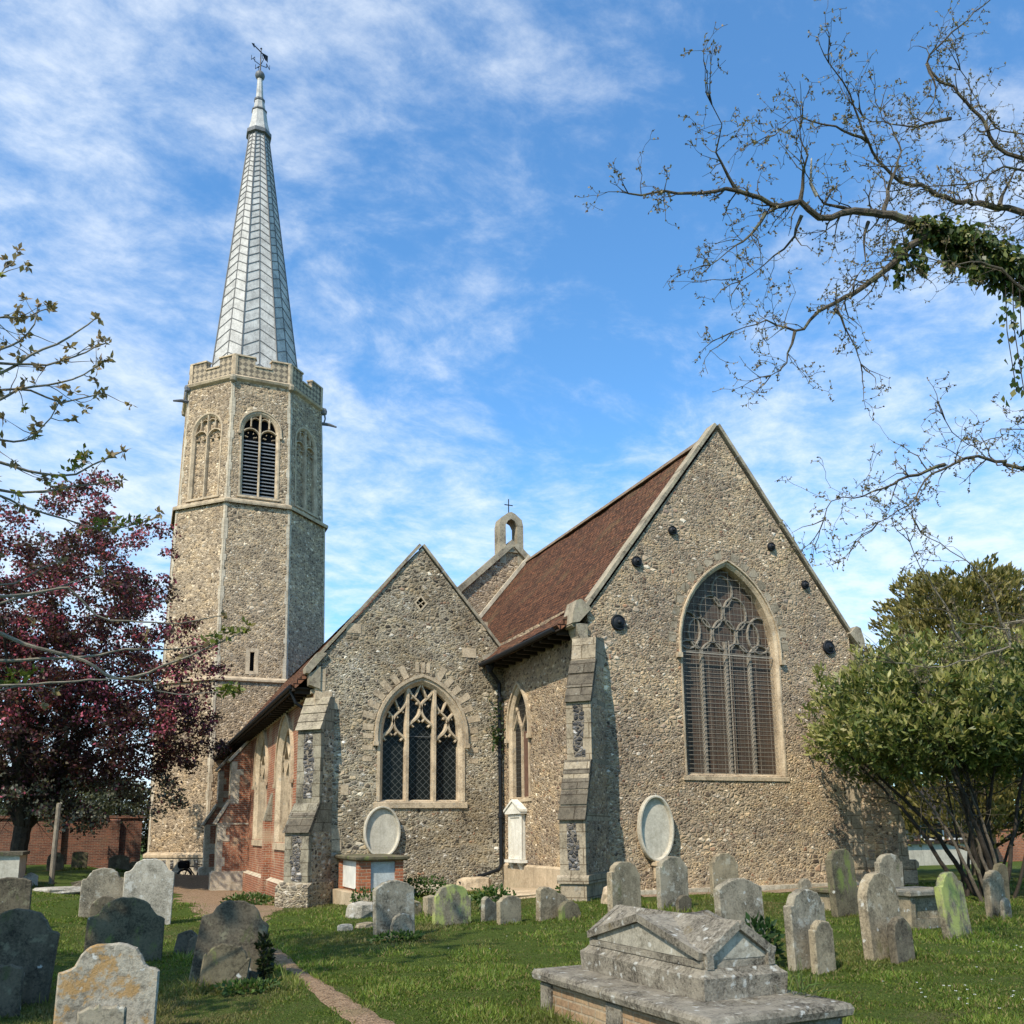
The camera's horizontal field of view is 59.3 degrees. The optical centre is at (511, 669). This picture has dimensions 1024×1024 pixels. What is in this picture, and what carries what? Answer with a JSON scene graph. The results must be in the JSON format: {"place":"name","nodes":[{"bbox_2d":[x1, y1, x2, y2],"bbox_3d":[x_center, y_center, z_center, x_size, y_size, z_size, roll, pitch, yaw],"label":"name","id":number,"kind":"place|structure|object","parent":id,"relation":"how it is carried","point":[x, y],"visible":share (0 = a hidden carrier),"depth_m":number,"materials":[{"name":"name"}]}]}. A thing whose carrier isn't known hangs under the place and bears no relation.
{"place":"outdoors","nodes":[
{"label":"outdoors","id":0,"kind":"place"},
{"bbox_2d":[177,860,201,874],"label":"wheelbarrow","id":1,"kind":"object","parent":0,"point":[184,865],"visible":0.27,"depth_m":42.49,"materials":[{"name":"black metal"}]},
{"bbox_2d":[173,874,281,921],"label":"gravel yard","id":2,"kind":"structure","parent":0,"point":[193,889],"depth_m":28.66,"materials":[{"name":"gravel"}]},
{"bbox_2d":[219,891,274,904],"bbox_3d":[-7.198,6.275,24.507,1.960,0.493,1.565,-10,-14,42],"label":"weed patch","id":3,"kind":"object","parent":2,"relation":"on","point":[237,897],"visible":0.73,"depth_m":24.23,"materials":[{"name":"green plant"}]},
{"bbox_2d":[265,947,394,1023],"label":"path","id":4,"kind":"structure","parent":0,"point":[327,995],"depth_m":8.88,"materials":[{"name":"gravel"}]},
{"bbox_2d":[0,845,1023,1023],"bbox_3d":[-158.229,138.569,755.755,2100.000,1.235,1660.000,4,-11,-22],"label":"lawn","id":5,"kind":"structure","parent":0,"point":[928,873],"depth_m":11.37,"materials":[{"name":"plant"}]},
{"bbox_2d":[0,964,24,1017],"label":"gravestone","id":6,"kind":"object","parent":5,"relation":"on","point":[11,982],"visible":1,"depth_m":8.95,"materials":[{"name":"stone"}]},
{"bbox_2d":[0,851,29,878],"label":"chest tomb","id":7,"kind":"object","parent":5,"relation":"on","point":[12,863],"visible":0.79,"depth_m":26.79,"materials":[{"name":"stone"}]},
{"bbox_2d":[0,877,32,913],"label":"gravestone","id":8,"kind":"object","parent":5,"relation":"on","point":[15,892],"visible":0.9,"depth_m":16.29,"materials":[{"name":"stone"}]},
{"bbox_2d":[0,908,59,1004],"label":"gravestone","id":9,"kind":"object","parent":5,"relation":"on","point":[29,940],"visible":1,"depth_m":9.58,"materials":[{"name":"stone"}]},
{"bbox_2d":[23,873,38,885],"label":"gravestone","id":10,"kind":"object","parent":5,"relation":"on","point":[33,877],"visible":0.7,"depth_m":27.77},
{"bbox_2d":[48,803,61,883],"bbox_3d":[-14.759,5.733,29.041,0.210,2.867,0.170,4,-11,-22],"label":"post","id":11,"kind":"object","parent":5,"relation":"on","point":[54,846],"visible":0.87,"depth_m":29.02,"materials":[{"name":"grey wood"}]},
{"bbox_2d":[46,852,64,870],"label":"gravestone","id":12,"kind":"object","parent":5,"relation":"on","point":[60,860],"visible":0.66,"depth_m":35.11,"materials":[{"name":"stone"}]},
{"bbox_2d":[33,886,80,893],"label":"stone slab","id":13,"kind":"structure","parent":5,"relation":"on","point":[68,889],"depth_m":26.01,"materials":[{"name":"stone"}]},
{"bbox_2d":[0,764,118,815],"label":"pale shrub","id":14,"kind":"object","parent":5,"relation":"on","point":[92,799],"visible":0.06,"depth_m":44.64,"materials":[{"name":"green plant"}]},
{"bbox_2d":[0,815,142,867],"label":"brick wall","id":15,"kind":"structure","parent":5,"relation":"on","point":[104,845],"depth_m":41.19,"materials":[{"name":"brick"}]},
{"bbox_2d":[71,880,81,885],"bbox_3d":[-12.535,6.623,27.390,1.422,0.537,1.778,-10,-14,41],"label":"rubble","id":16,"kind":"object","parent":5,"relation":"on","point":[77,883],"visible":0.16,"depth_m":26.87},
{"bbox_2d":[71,851,87,868],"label":"gravestone","id":17,"kind":"object","parent":5,"relation":"on","point":[79,859],"visible":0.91,"depth_m":37.19,"materials":[{"name":"stone"}]},
{"bbox_2d":[78,868,123,917],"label":"gravestone","id":18,"kind":"object","parent":5,"relation":"on","point":[97,883],"visible":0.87,"depth_m":18.98,"materials":[{"name":"stone"}]},
{"bbox_2d":[77,1004,126,1023],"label":"gravestone","id":19,"kind":"object","parent":5,"relation":"on","point":[113,1014],"visible":1,"depth_m":7.24,"materials":[{"name":"stone"}]},
{"bbox_2d":[89,896,114,916],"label":"gravestone","id":20,"kind":"object","parent":5,"relation":"on","point":[97,905],"visible":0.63,"depth_m":18.23,"materials":[{"name":"stone"}]},
{"bbox_2d":[53,942,159,1023],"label":"gravestone","id":21,"kind":"object","parent":5,"relation":"on","point":[118,973],"visible":1,"depth_m":7.54,"materials":[{"name":"stone"}]},
{"bbox_2d":[81,782,150,856],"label":"pale shrub","id":22,"kind":"object","parent":5,"relation":"on","point":[145,825],"visible":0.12,"depth_m":47.36,"materials":[{"name":"green plant"}]},
{"bbox_2d":[0,467,232,873],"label":"purple tree","id":23,"kind":"object","parent":5,"relation":"on","point":[30,795],"visible":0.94,"depth_m":32.82,"materials":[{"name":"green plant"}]},
{"bbox_2d":[108,855,129,870],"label":"gravestone","id":24,"kind":"object","parent":5,"relation":"on","point":[120,861],"visible":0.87,"depth_m":36.84,"materials":[{"name":"stone"}]},
{"bbox_2d":[84,897,164,960],"bbox_3d":[-5.551,3.896,12.882,1.046,1.257,0.110,4,-15,-19],"label":"gravestone","id":25,"kind":"object","parent":5,"relation":"on","point":[137,922],"visible":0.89,"depth_m":12.91,"materials":[{"name":"stone"}]},
{"bbox_2d":[0,242,256,709],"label":"sycamore","id":26,"kind":"object","parent":5,"relation":"on","point":[81,456],"visible":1,"depth_m":9.13,"materials":[{"name":"green plant"}]},
{"bbox_2d":[129,861,137,870],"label":"gravestone","id":27,"kind":"object","parent":5,"relation":"on","point":[131,865],"visible":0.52,"depth_m":39.72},
{"bbox_2d":[122,858,174,924],"bbox_3d":[-7.606,4.813,18.791,0.989,1.720,0.110,4,-13,-20],"label":"gravestone","id":28,"kind":"object","parent":5,"relation":"on","point":[150,882],"visible":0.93,"depth_m":18.82,"materials":[{"name":"stone"}]},
{"bbox_2d":[173,930,196,954],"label":"gravestone","id":29,"kind":"object","parent":5,"relation":"on","point":[182,939],"visible":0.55,"depth_m":13.33,"materials":[{"name":"stone"}]},
{"bbox_2d":[186,935,197,956],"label":"gravestone","id":30,"kind":"object","parent":5,"relation":"on","point":[192,942],"visible":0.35,"depth_m":12.69,"materials":[{"name":"stone"}]},
{"bbox_2d":[199,943,250,988],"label":"gravestone","id":31,"kind":"object","parent":5,"relation":"on","point":[226,960],"visible":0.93,"depth_m":9.88,"materials":[{"name":"stone"}]},
{"bbox_2d":[188,900,268,985],"bbox_3d":[-3.224,3.271,10.243,0.761,1.269,0.110,11,-17,-13],"label":"gravestone","id":32,"kind":"object","parent":5,"relation":"on","point":[240,923],"visible":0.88,"depth_m":10.27,"materials":[{"name":"stone"}]},
{"bbox_2d":[209,975,283,996],"bbox_3d":[-2.824,3.416,9.631,0.801,0.260,0.580,4,-11,-22],"label":"weed patch","id":33,"kind":"object","parent":5,"relation":"on","point":[244,982],"visible":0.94,"depth_m":9.58,"materials":[{"name":"green plant"}]},
{"bbox_2d":[254,931,276,979],"bbox_3d":[-2.821,3.309,10.262,0.278,0.667,0.315,4,-11,-22],"label":"ivy clump","id":34,"kind":"object","parent":5,"relation":"on","point":[269,954],"visible":0.92,"depth_m":10.23,"materials":[{"name":"green plant"}]},
{"bbox_2d":[337,924,352,931],"bbox_3d":[-3.132,4.863,16.946,0.312,0.155,0.216,4,-11,-22],"label":"boulder","id":35,"kind":"object","parent":5,"relation":"on","point":[342,927],"visible":0.74,"depth_m":16.87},
{"bbox_2d":[345,901,372,918],"bbox_3d":[-3.162,5.113,19.076,0.764,0.378,0.518,9,-8,-42],"label":"boulder","id":36,"kind":"object","parent":5,"relation":"on","point":[359,909],"visible":0.67,"depth_m":18.85,"materials":[{"name":"stone"}]},
{"bbox_2d":[349,886,373,902],"bbox_3d":[-3.194,5.045,19.541,0.713,0.705,0.583,4,-11,-22],"label":"weed patch","id":37,"kind":"object","parent":5,"relation":"on","point":[352,900],"visible":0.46,"depth_m":19.51,"materials":[{"name":"green plant"}]},
{"bbox_2d":[355,922,372,928],"bbox_3d":[-2.804,4.885,17.190,0.303,0.128,0.437,-8,-13,37],"label":"boulder","id":38,"kind":"object","parent":5,"relation":"on","point":[364,925],"visible":0.73,"depth_m":17.06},
{"bbox_2d":[332,854,409,905],"bbox_3d":[-3.419,5.217,21.616,1.330,1.510,2.510,4,-11,-22],"label":"table tomb","id":39,"kind":"object","parent":5,"relation":"on","point":[367,871],"visible":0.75,"depth_m":20.91,"materials":[{"name":"brick"}]},
{"bbox_2d":[372,880,414,940],"bbox_3d":[-1.824,3.884,13.926,0.700,1.246,0.100,6,-14,-36],"label":"gravestone","id":40,"kind":"object","parent":5,"relation":"on","point":[392,899],"visible":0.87,"depth_m":13.89,"materials":[{"name":"stone"}]},
{"bbox_2d":[366,928,424,943],"bbox_3d":[-1.720,3.949,13.201,0.875,0.321,0.542,4,-11,-22],"label":"weed patch","id":41,"kind":"object","parent":5,"relation":"on","point":[407,935],"visible":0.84,"depth_m":13.16,"materials":[{"name":"green plant"}]},
{"bbox_2d":[390,913,412,938],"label":"gravestone","id":42,"kind":"object","parent":5,"relation":"on","point":[403,921],"visible":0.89,"depth_m":13.57,"materials":[{"name":"stone"}]},
{"bbox_2d":[414,900,421,916],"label":"gravestone","id":43,"kind":"structure","parent":5,"relation":"on","point":[417,907],"depth_m":17.98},
{"bbox_2d":[403,874,446,897],"bbox_3d":[-2.195,5.213,21.513,1.473,0.665,0.776,4,-11,-22],"label":"weed patch","id":44,"kind":"object","parent":5,"relation":"on","point":[425,883],"visible":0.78,"depth_m":21.46,"materials":[{"name":"green plant"}]},
{"bbox_2d":[423,895,433,915],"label":"gravestone","id":45,"kind":"object","parent":5,"relation":"on","point":[427,903],"visible":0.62,"depth_m":17.74,"materials":[{"name":"stone"}]},
{"bbox_2d":[414,885,445,892],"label":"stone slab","id":46,"kind":"structure","parent":5,"relation":"on","point":[426,888],"depth_m":22.80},
{"bbox_2d":[432,884,470,925],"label":"gravestone","id":47,"kind":"object","parent":5,"relation":"on","point":[451,905],"visible":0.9,"depth_m":15.47,"materials":[{"name":"stone"}]},
{"bbox_2d":[456,876,490,889],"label":"stone slab","id":48,"kind":"structure","parent":5,"relation":"on","point":[479,882],"depth_m":23.24,"materials":[{"name":"stone"}]},
{"bbox_2d":[481,896,496,921],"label":"gravestone","id":49,"kind":"object","parent":5,"relation":"on","point":[488,909],"visible":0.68,"depth_m":15.91,"materials":[{"name":"stone"}]},
{"bbox_2d":[469,884,515,909],"bbox_3d":[-0.381,4.428,17.357,0.986,0.648,0.727,4,-11,-22],"label":"weed patch","id":50,"kind":"object","parent":5,"relation":"on","point":[490,889],"visible":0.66,"depth_m":17.23,"materials":[{"name":"green plant"}]},
{"bbox_2d":[496,895,520,924],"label":"gravestone","id":51,"kind":"object","parent":5,"relation":"on","point":[508,907],"visible":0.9,"depth_m":15.58,"materials":[{"name":"stone"}]},
{"bbox_2d":[497,888,537,894],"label":"stone slab","id":52,"kind":"structure","parent":5,"relation":"on","point":[524,889],"depth_m":21.32,"materials":[{"name":"stone"}]},
{"bbox_2d":[502,892,535,898],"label":"stone slab","id":53,"kind":"structure","parent":5,"relation":"on","point":[521,895],"depth_m":19.87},
{"bbox_2d":[142,43,918,907],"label":"church","id":54,"kind":"structure","parent":5,"relation":"on","point":[672,631],"depth_m":23.60,"materials":[{"name":"stone"}]},
{"bbox_2d":[177,428,184,505],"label":"belfry window","id":55,"kind":"structure","parent":54,"relation":"in","point":[184,428],"depth_m":51.23,"materials":[{"name":"stone"}]},
{"bbox_2d":[185,412,222,502],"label":"belfry window","id":56,"kind":"structure","parent":54,"relation":"in","point":[206,438],"depth_m":48.81,"materials":[{"name":"stone"}]},
{"bbox_2d":[245,648,258,674],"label":"slit window","id":57,"kind":"structure","parent":54,"relation":"in","point":[252,654],"depth_m":46.38,"materials":[{"name":"stone"}]},
{"bbox_2d":[251,730,267,845],"bbox_3d":[-8.748,4.081,32.115,0.640,4.288,3.454,4,-11,-22],"label":"side window","id":58,"kind":"structure","parent":54,"relation":"in","point":[260,771],"depth_m":32.91,"materials":[{"name":"stone"}]},
{"bbox_2d":[237,410,281,501],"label":"belfry window","id":59,"kind":"structure","parent":54,"relation":"in","point":[260,432],"depth_m":48.78,"materials":[{"name":"stone"}]},
{"bbox_2d":[272,713,293,849],"bbox_3d":[-6.666,3.331,27.187,0.640,4.128,3.354,4,-11,-22],"label":"side window","id":60,"kind":"structure","parent":54,"relation":"in","point":[284,755],"depth_m":27.87,"materials":[{"name":"stone"}]},
{"bbox_2d":[294,427,318,518],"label":"belfry window","id":61,"kind":"structure","parent":54,"relation":"in","point":[305,444],"depth_m":50.86,"materials":[{"name":"stone"}]},
{"bbox_2d":[363,806,400,853],"bbox_3d":[-3.342,4.165,23.154,0.970,1.320,0.125,4,-11,-22],"label":"oval memorial","id":62,"kind":"object","parent":54,"relation":"attached to","point":[381,831],"visible":0.85,"depth_m":23.18,"materials":[{"name":"stone"}]},
{"bbox_2d":[362,662,479,807],"bbox_3d":[-2.432,1.736,24.192,3.305,3.910,0.430,4,-11,-22],"label":"aisle window","id":63,"kind":"structure","parent":54,"relation":"in","point":[421,731],"depth_m":24.21,"materials":[{"name":"stone"}]},
{"bbox_2d":[486,691,505,751],"bbox_3d":[-0.424,1.411,24.794,0.620,1.704,0.350,4,-11,-22],"label":"ivy sprig","id":64,"kind":"object","parent":54,"relation":"attached to","point":[495,739],"visible":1,"depth_m":24.74,"materials":[{"name":"green plant"}]},
{"bbox_2d":[503,799,527,869],"bbox_3d":[0.085,4.295,23.530,0.207,1.810,1.120,4,-11,-22],"label":"wall tablet","id":65,"kind":"object","parent":54,"relation":"attached to","point":[516,809],"depth_m":23.45,"materials":[{"name":"white stone"}]},
{"bbox_2d":[504,681,531,802],"bbox_3d":[0.299,1.891,23.940,0.430,3.202,1.605,4,-11,-22],"label":"side window","id":66,"kind":"structure","parent":54,"relation":"in","point":[518,719],"depth_m":24.17,"materials":[{"name":"stone"}]},
{"bbox_2d":[637,795,673,877],"bbox_3d":[3.266,3.730,20.181,0.910,1.840,0.240,4,-11,-22],"label":"oval memorial","id":67,"kind":"object","parent":54,"relation":"attached to","point":[655,827],"visible":0.99,"depth_m":20.28,"materials":[{"name":"stone"}]},
{"bbox_2d":[668,552,789,780],"bbox_3d":[5.318,-0.140,22.116,3.556,5.700,0.415,4,-11,-22],"label":"east window","id":68,"kind":"structure","parent":54,"relation":"in","point":[730,652],"depth_m":22.22,"materials":[{"name":"glass"}]},
{"bbox_2d":[536,887,567,920],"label":"gravestone","id":69,"kind":"object","parent":5,"relation":"on","point":[549,900],"visible":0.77,"depth_m":15.88,"materials":[{"name":"stone"}]},
{"bbox_2d":[555,884,560,893],"bbox_3d":[1.207,4.706,19.018,0.640,0.463,0.577,4,-11,-22],"label":"weed patch","id":70,"kind":"object","parent":5,"relation":"on","point":[559,888],"visible":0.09,"depth_m":18.96,"materials":[{"name":"green plant"}]},
{"bbox_2d":[557,900,580,920],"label":"gravestone","id":71,"kind":"object","parent":5,"relation":"on","point":[568,909],"visible":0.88,"depth_m":15.68,"materials":[{"name":"stone"}]},
{"bbox_2d":[601,886,606,903],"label":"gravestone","id":72,"kind":"object","parent":5,"relation":"on","point":[604,898],"visible":0.23,"depth_m":17.42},
{"bbox_2d":[607,861,640,911],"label":"gravestone","id":73,"kind":"object","parent":5,"relation":"on","point":[623,884],"visible":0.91,"depth_m":16.02,"materials":[{"name":"stone"}]},
{"bbox_2d":[656,856,688,909],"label":"gravestone","id":74,"kind":"object","parent":5,"relation":"on","point":[671,879],"visible":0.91,"depth_m":16.50,"materials":[{"name":"stone"}]},
{"bbox_2d":[676,895,691,911],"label":"gravestone","id":75,"kind":"object","parent":5,"relation":"on","point":[682,901],"visible":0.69,"depth_m":15.86,"materials":[{"name":"stone"}]},
{"bbox_2d":[532,905,854,1023],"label":"gabled tomb","id":76,"kind":"object","parent":5,"relation":"on","point":[638,965],"visible":1,"depth_m":6.89,"materials":[{"name":"grey stone"}]},
{"bbox_2d":[709,853,737,896],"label":"gravestone","id":77,"kind":"object","parent":5,"relation":"on","point":[723,867],"visible":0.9,"depth_m":18.65,"materials":[{"name":"stone"}]},
{"bbox_2d":[713,878,765,935],"bbox_3d":[3.037,3.372,11.952,0.785,1.185,0.120,5,-14,-28],"label":"gravestone","id":78,"kind":"object","parent":5,"relation":"on","point":[736,898],"visible":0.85,"depth_m":11.94,"materials":[{"name":"stone"}]},
{"bbox_2d":[641,885,858,896],"bbox_3d":[6.085,5.069,20.701,7.204,0.070,0.785,4,-11,-22],"label":"soil border","id":79,"kind":"object","parent":5,"relation":"on","point":[765,891],"visible":0.32,"depth_m":20.44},
{"bbox_2d":[489,904,1020,1007],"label":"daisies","id":80,"kind":"object","parent":5,"relation":"on","point":[943,985],"visible":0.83,"depth_m":8.42,"materials":[{"name":"white plant"}]},
{"bbox_2d":[745,912,786,964],"bbox_3d":[2.803,3.084,10.134,0.545,0.744,0.504,-5,-11,25],"label":"leafy sprig","id":81,"kind":"object","parent":5,"relation":"on","point":[760,925],"visible":0.38,"depth_m":10.10,"materials":[{"name":"green plant"}]},
{"bbox_2d":[574,0,1023,704],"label":"bare tree","id":82,"kind":"object","parent":5,"relation":"on","point":[964,248],"visible":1,"depth_m":9.74,"materials":[{"name":"brown plant"}]},
{"bbox_2d":[783,889,825,971],"bbox_3d":[3.329,3.089,10.148,0.624,1.215,0.110,5,-13,-34],"label":"gravestone","id":83,"kind":"object","parent":5,"relation":"on","point":[803,910],"visible":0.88,"depth_m":10.05,"materials":[{"name":"stone"}]},
{"bbox_2d":[798,878,811,888],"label":"gravestone","id":84,"kind":"object","parent":5,"relation":"on","point":[804,883],"visible":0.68,"depth_m":16.86,"materials":[{"name":"stone"}]},
{"bbox_2d":[775,952,843,998],"bbox_3d":[2.228,2.288,6.713,0.612,0.323,0.637,4,-11,-22],"label":"grass tuft","id":85,"kind":"object","parent":5,"relation":"on","point":[803,987],"visible":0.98,"depth_m":6.76,"materials":[{"name":"plant"}]},
{"bbox_2d":[808,920,835,973],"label":"gravestone","id":86,"kind":"object","parent":5,"relation":"on","point":[821,947],"visible":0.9,"depth_m":9.79,"materials":[{"name":"stone"}]},
{"bbox_2d":[809,887,858,910],"bbox_3d":[6.009,4.202,16.102,0.990,0.580,0.880,4,-11,-22],"label":"chest tomb","id":87,"kind":"object","parent":5,"relation":"on","point":[823,893],"visible":0.09,"depth_m":16.05,"materials":[{"name":"grey stone"}]},
{"bbox_2d":[825,849,858,916],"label":"gravestone","id":88,"kind":"object","parent":5,"relation":"on","point":[841,877],"visible":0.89,"depth_m":15.27,"materials":[{"name":"stone"}]},
{"bbox_2d":[857,871,900,960],"bbox_3d":[4.350,3.046,10.588,0.666,1.317,0.130,8,-17,-34],"label":"gravestone","id":89,"kind":"object","parent":5,"relation":"on","point":[878,902],"visible":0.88,"depth_m":10.50,"materials":[{"name":"stone"}]},
{"bbox_2d":[874,853,903,886],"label":"gravestone","id":90,"kind":"object","parent":5,"relation":"on","point":[889,865],"visible":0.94,"depth_m":16.43,"materials":[{"name":"stone"}]},
{"bbox_2d":[887,916,914,963],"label":"gravestone","id":91,"kind":"object","parent":5,"relation":"on","point":[900,939],"visible":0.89,"depth_m":10.19,"materials":[{"name":"stone"}]},
{"bbox_2d":[795,615,1023,902],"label":"laurel","id":92,"kind":"object","parent":5,"relation":"on","point":[966,724],"visible":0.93,"depth_m":17.91,"materials":[{"name":"green plant"}]},
{"bbox_2d":[895,886,940,929],"bbox_3d":[6.090,3.679,13.611,1.100,0.730,0.840,5,-11,-26],"label":"chest tomb","id":93,"kind":"object","parent":5,"relation":"on","point":[918,907],"visible":0.31,"depth_m":13.24,"materials":[{"name":"stone"}]},
{"bbox_2d":[862,552,1023,874],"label":"yew","id":94,"kind":"object","parent":5,"relation":"on","point":[965,597],"visible":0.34,"depth_m":26.64,"materials":[{"name":"green plant"}]},
{"bbox_2d":[899,787,998,865],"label":"outbuilding","id":95,"kind":"structure","parent":5,"relation":"on","point":[924,856],"depth_m":39.53,"materials":[{"name":"white paint"}]},
{"bbox_2d":[919,821,943,839],"bbox_3d":[18.486,7.075,39.673,1.370,0.820,0.070,4,-11,-22],"label":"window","id":96,"kind":"structure","parent":95,"relation":"in","point":[938,830],"depth_m":39.68,"materials":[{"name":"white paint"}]},
{"bbox_2d":[947,821,968,839],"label":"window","id":97,"kind":"structure","parent":95,"relation":"in","point":[953,835],"depth_m":40.16,"materials":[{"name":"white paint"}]},
{"bbox_2d":[933,872,971,938],"bbox_3d":[5.973,3.356,12.148,0.569,1.237,0.110,2,-14,-35],"label":"gravestone","id":98,"kind":"object","parent":5,"relation":"on","point":[953,914],"visible":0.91,"depth_m":12.10,"materials":[{"name":"stone"}]},
{"bbox_2d":[920,767,1023,828],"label":"hedge shrub","id":99,"kind":"object","parent":5,"relation":"on","point":[953,780],"visible":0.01,"depth_m":46.57,"materials":[{"name":"green plant"}]},
{"bbox_2d":[982,870,1005,917],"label":"gravestone","id":100,"kind":"object","parent":5,"relation":"on","point":[993,887],"visible":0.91,"depth_m":14.29,"materials":[{"name":"stone"}]},
{"bbox_2d":[992,863,1010,902],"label":"gravestone","id":101,"kind":"object","parent":5,"relation":"on","point":[1001,869],"visible":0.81,"depth_m":17.06,"materials":[{"name":"stone"}]},
{"bbox_2d":[1000,897,1011,919],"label":"gravestone","id":102,"kind":"object","parent":5,"relation":"on","point":[1005,906],"visible":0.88,"depth_m":14.02,"materials":[{"name":"stone"}]},
{"bbox_2d":[996,829,1023,861],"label":"garden wall","id":103,"kind":"structure","parent":5,"relation":"on","point":[1018,850],"depth_m":42.69,"materials":[{"name":"brick"}]},
{"bbox_2d":[1011,792,1023,839],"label":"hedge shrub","id":104,"kind":"object","parent":5,"relation":"on","point":[1021,826],"visible":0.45,"depth_m":23.93,"materials":[{"name":"green plant"}]},
{"bbox_2d":[0,0,1023,831],"label":"sky","id":105,"kind":"structure","parent":0,"point":[475,339],"materials":[{"name":"blue"}]}
]}

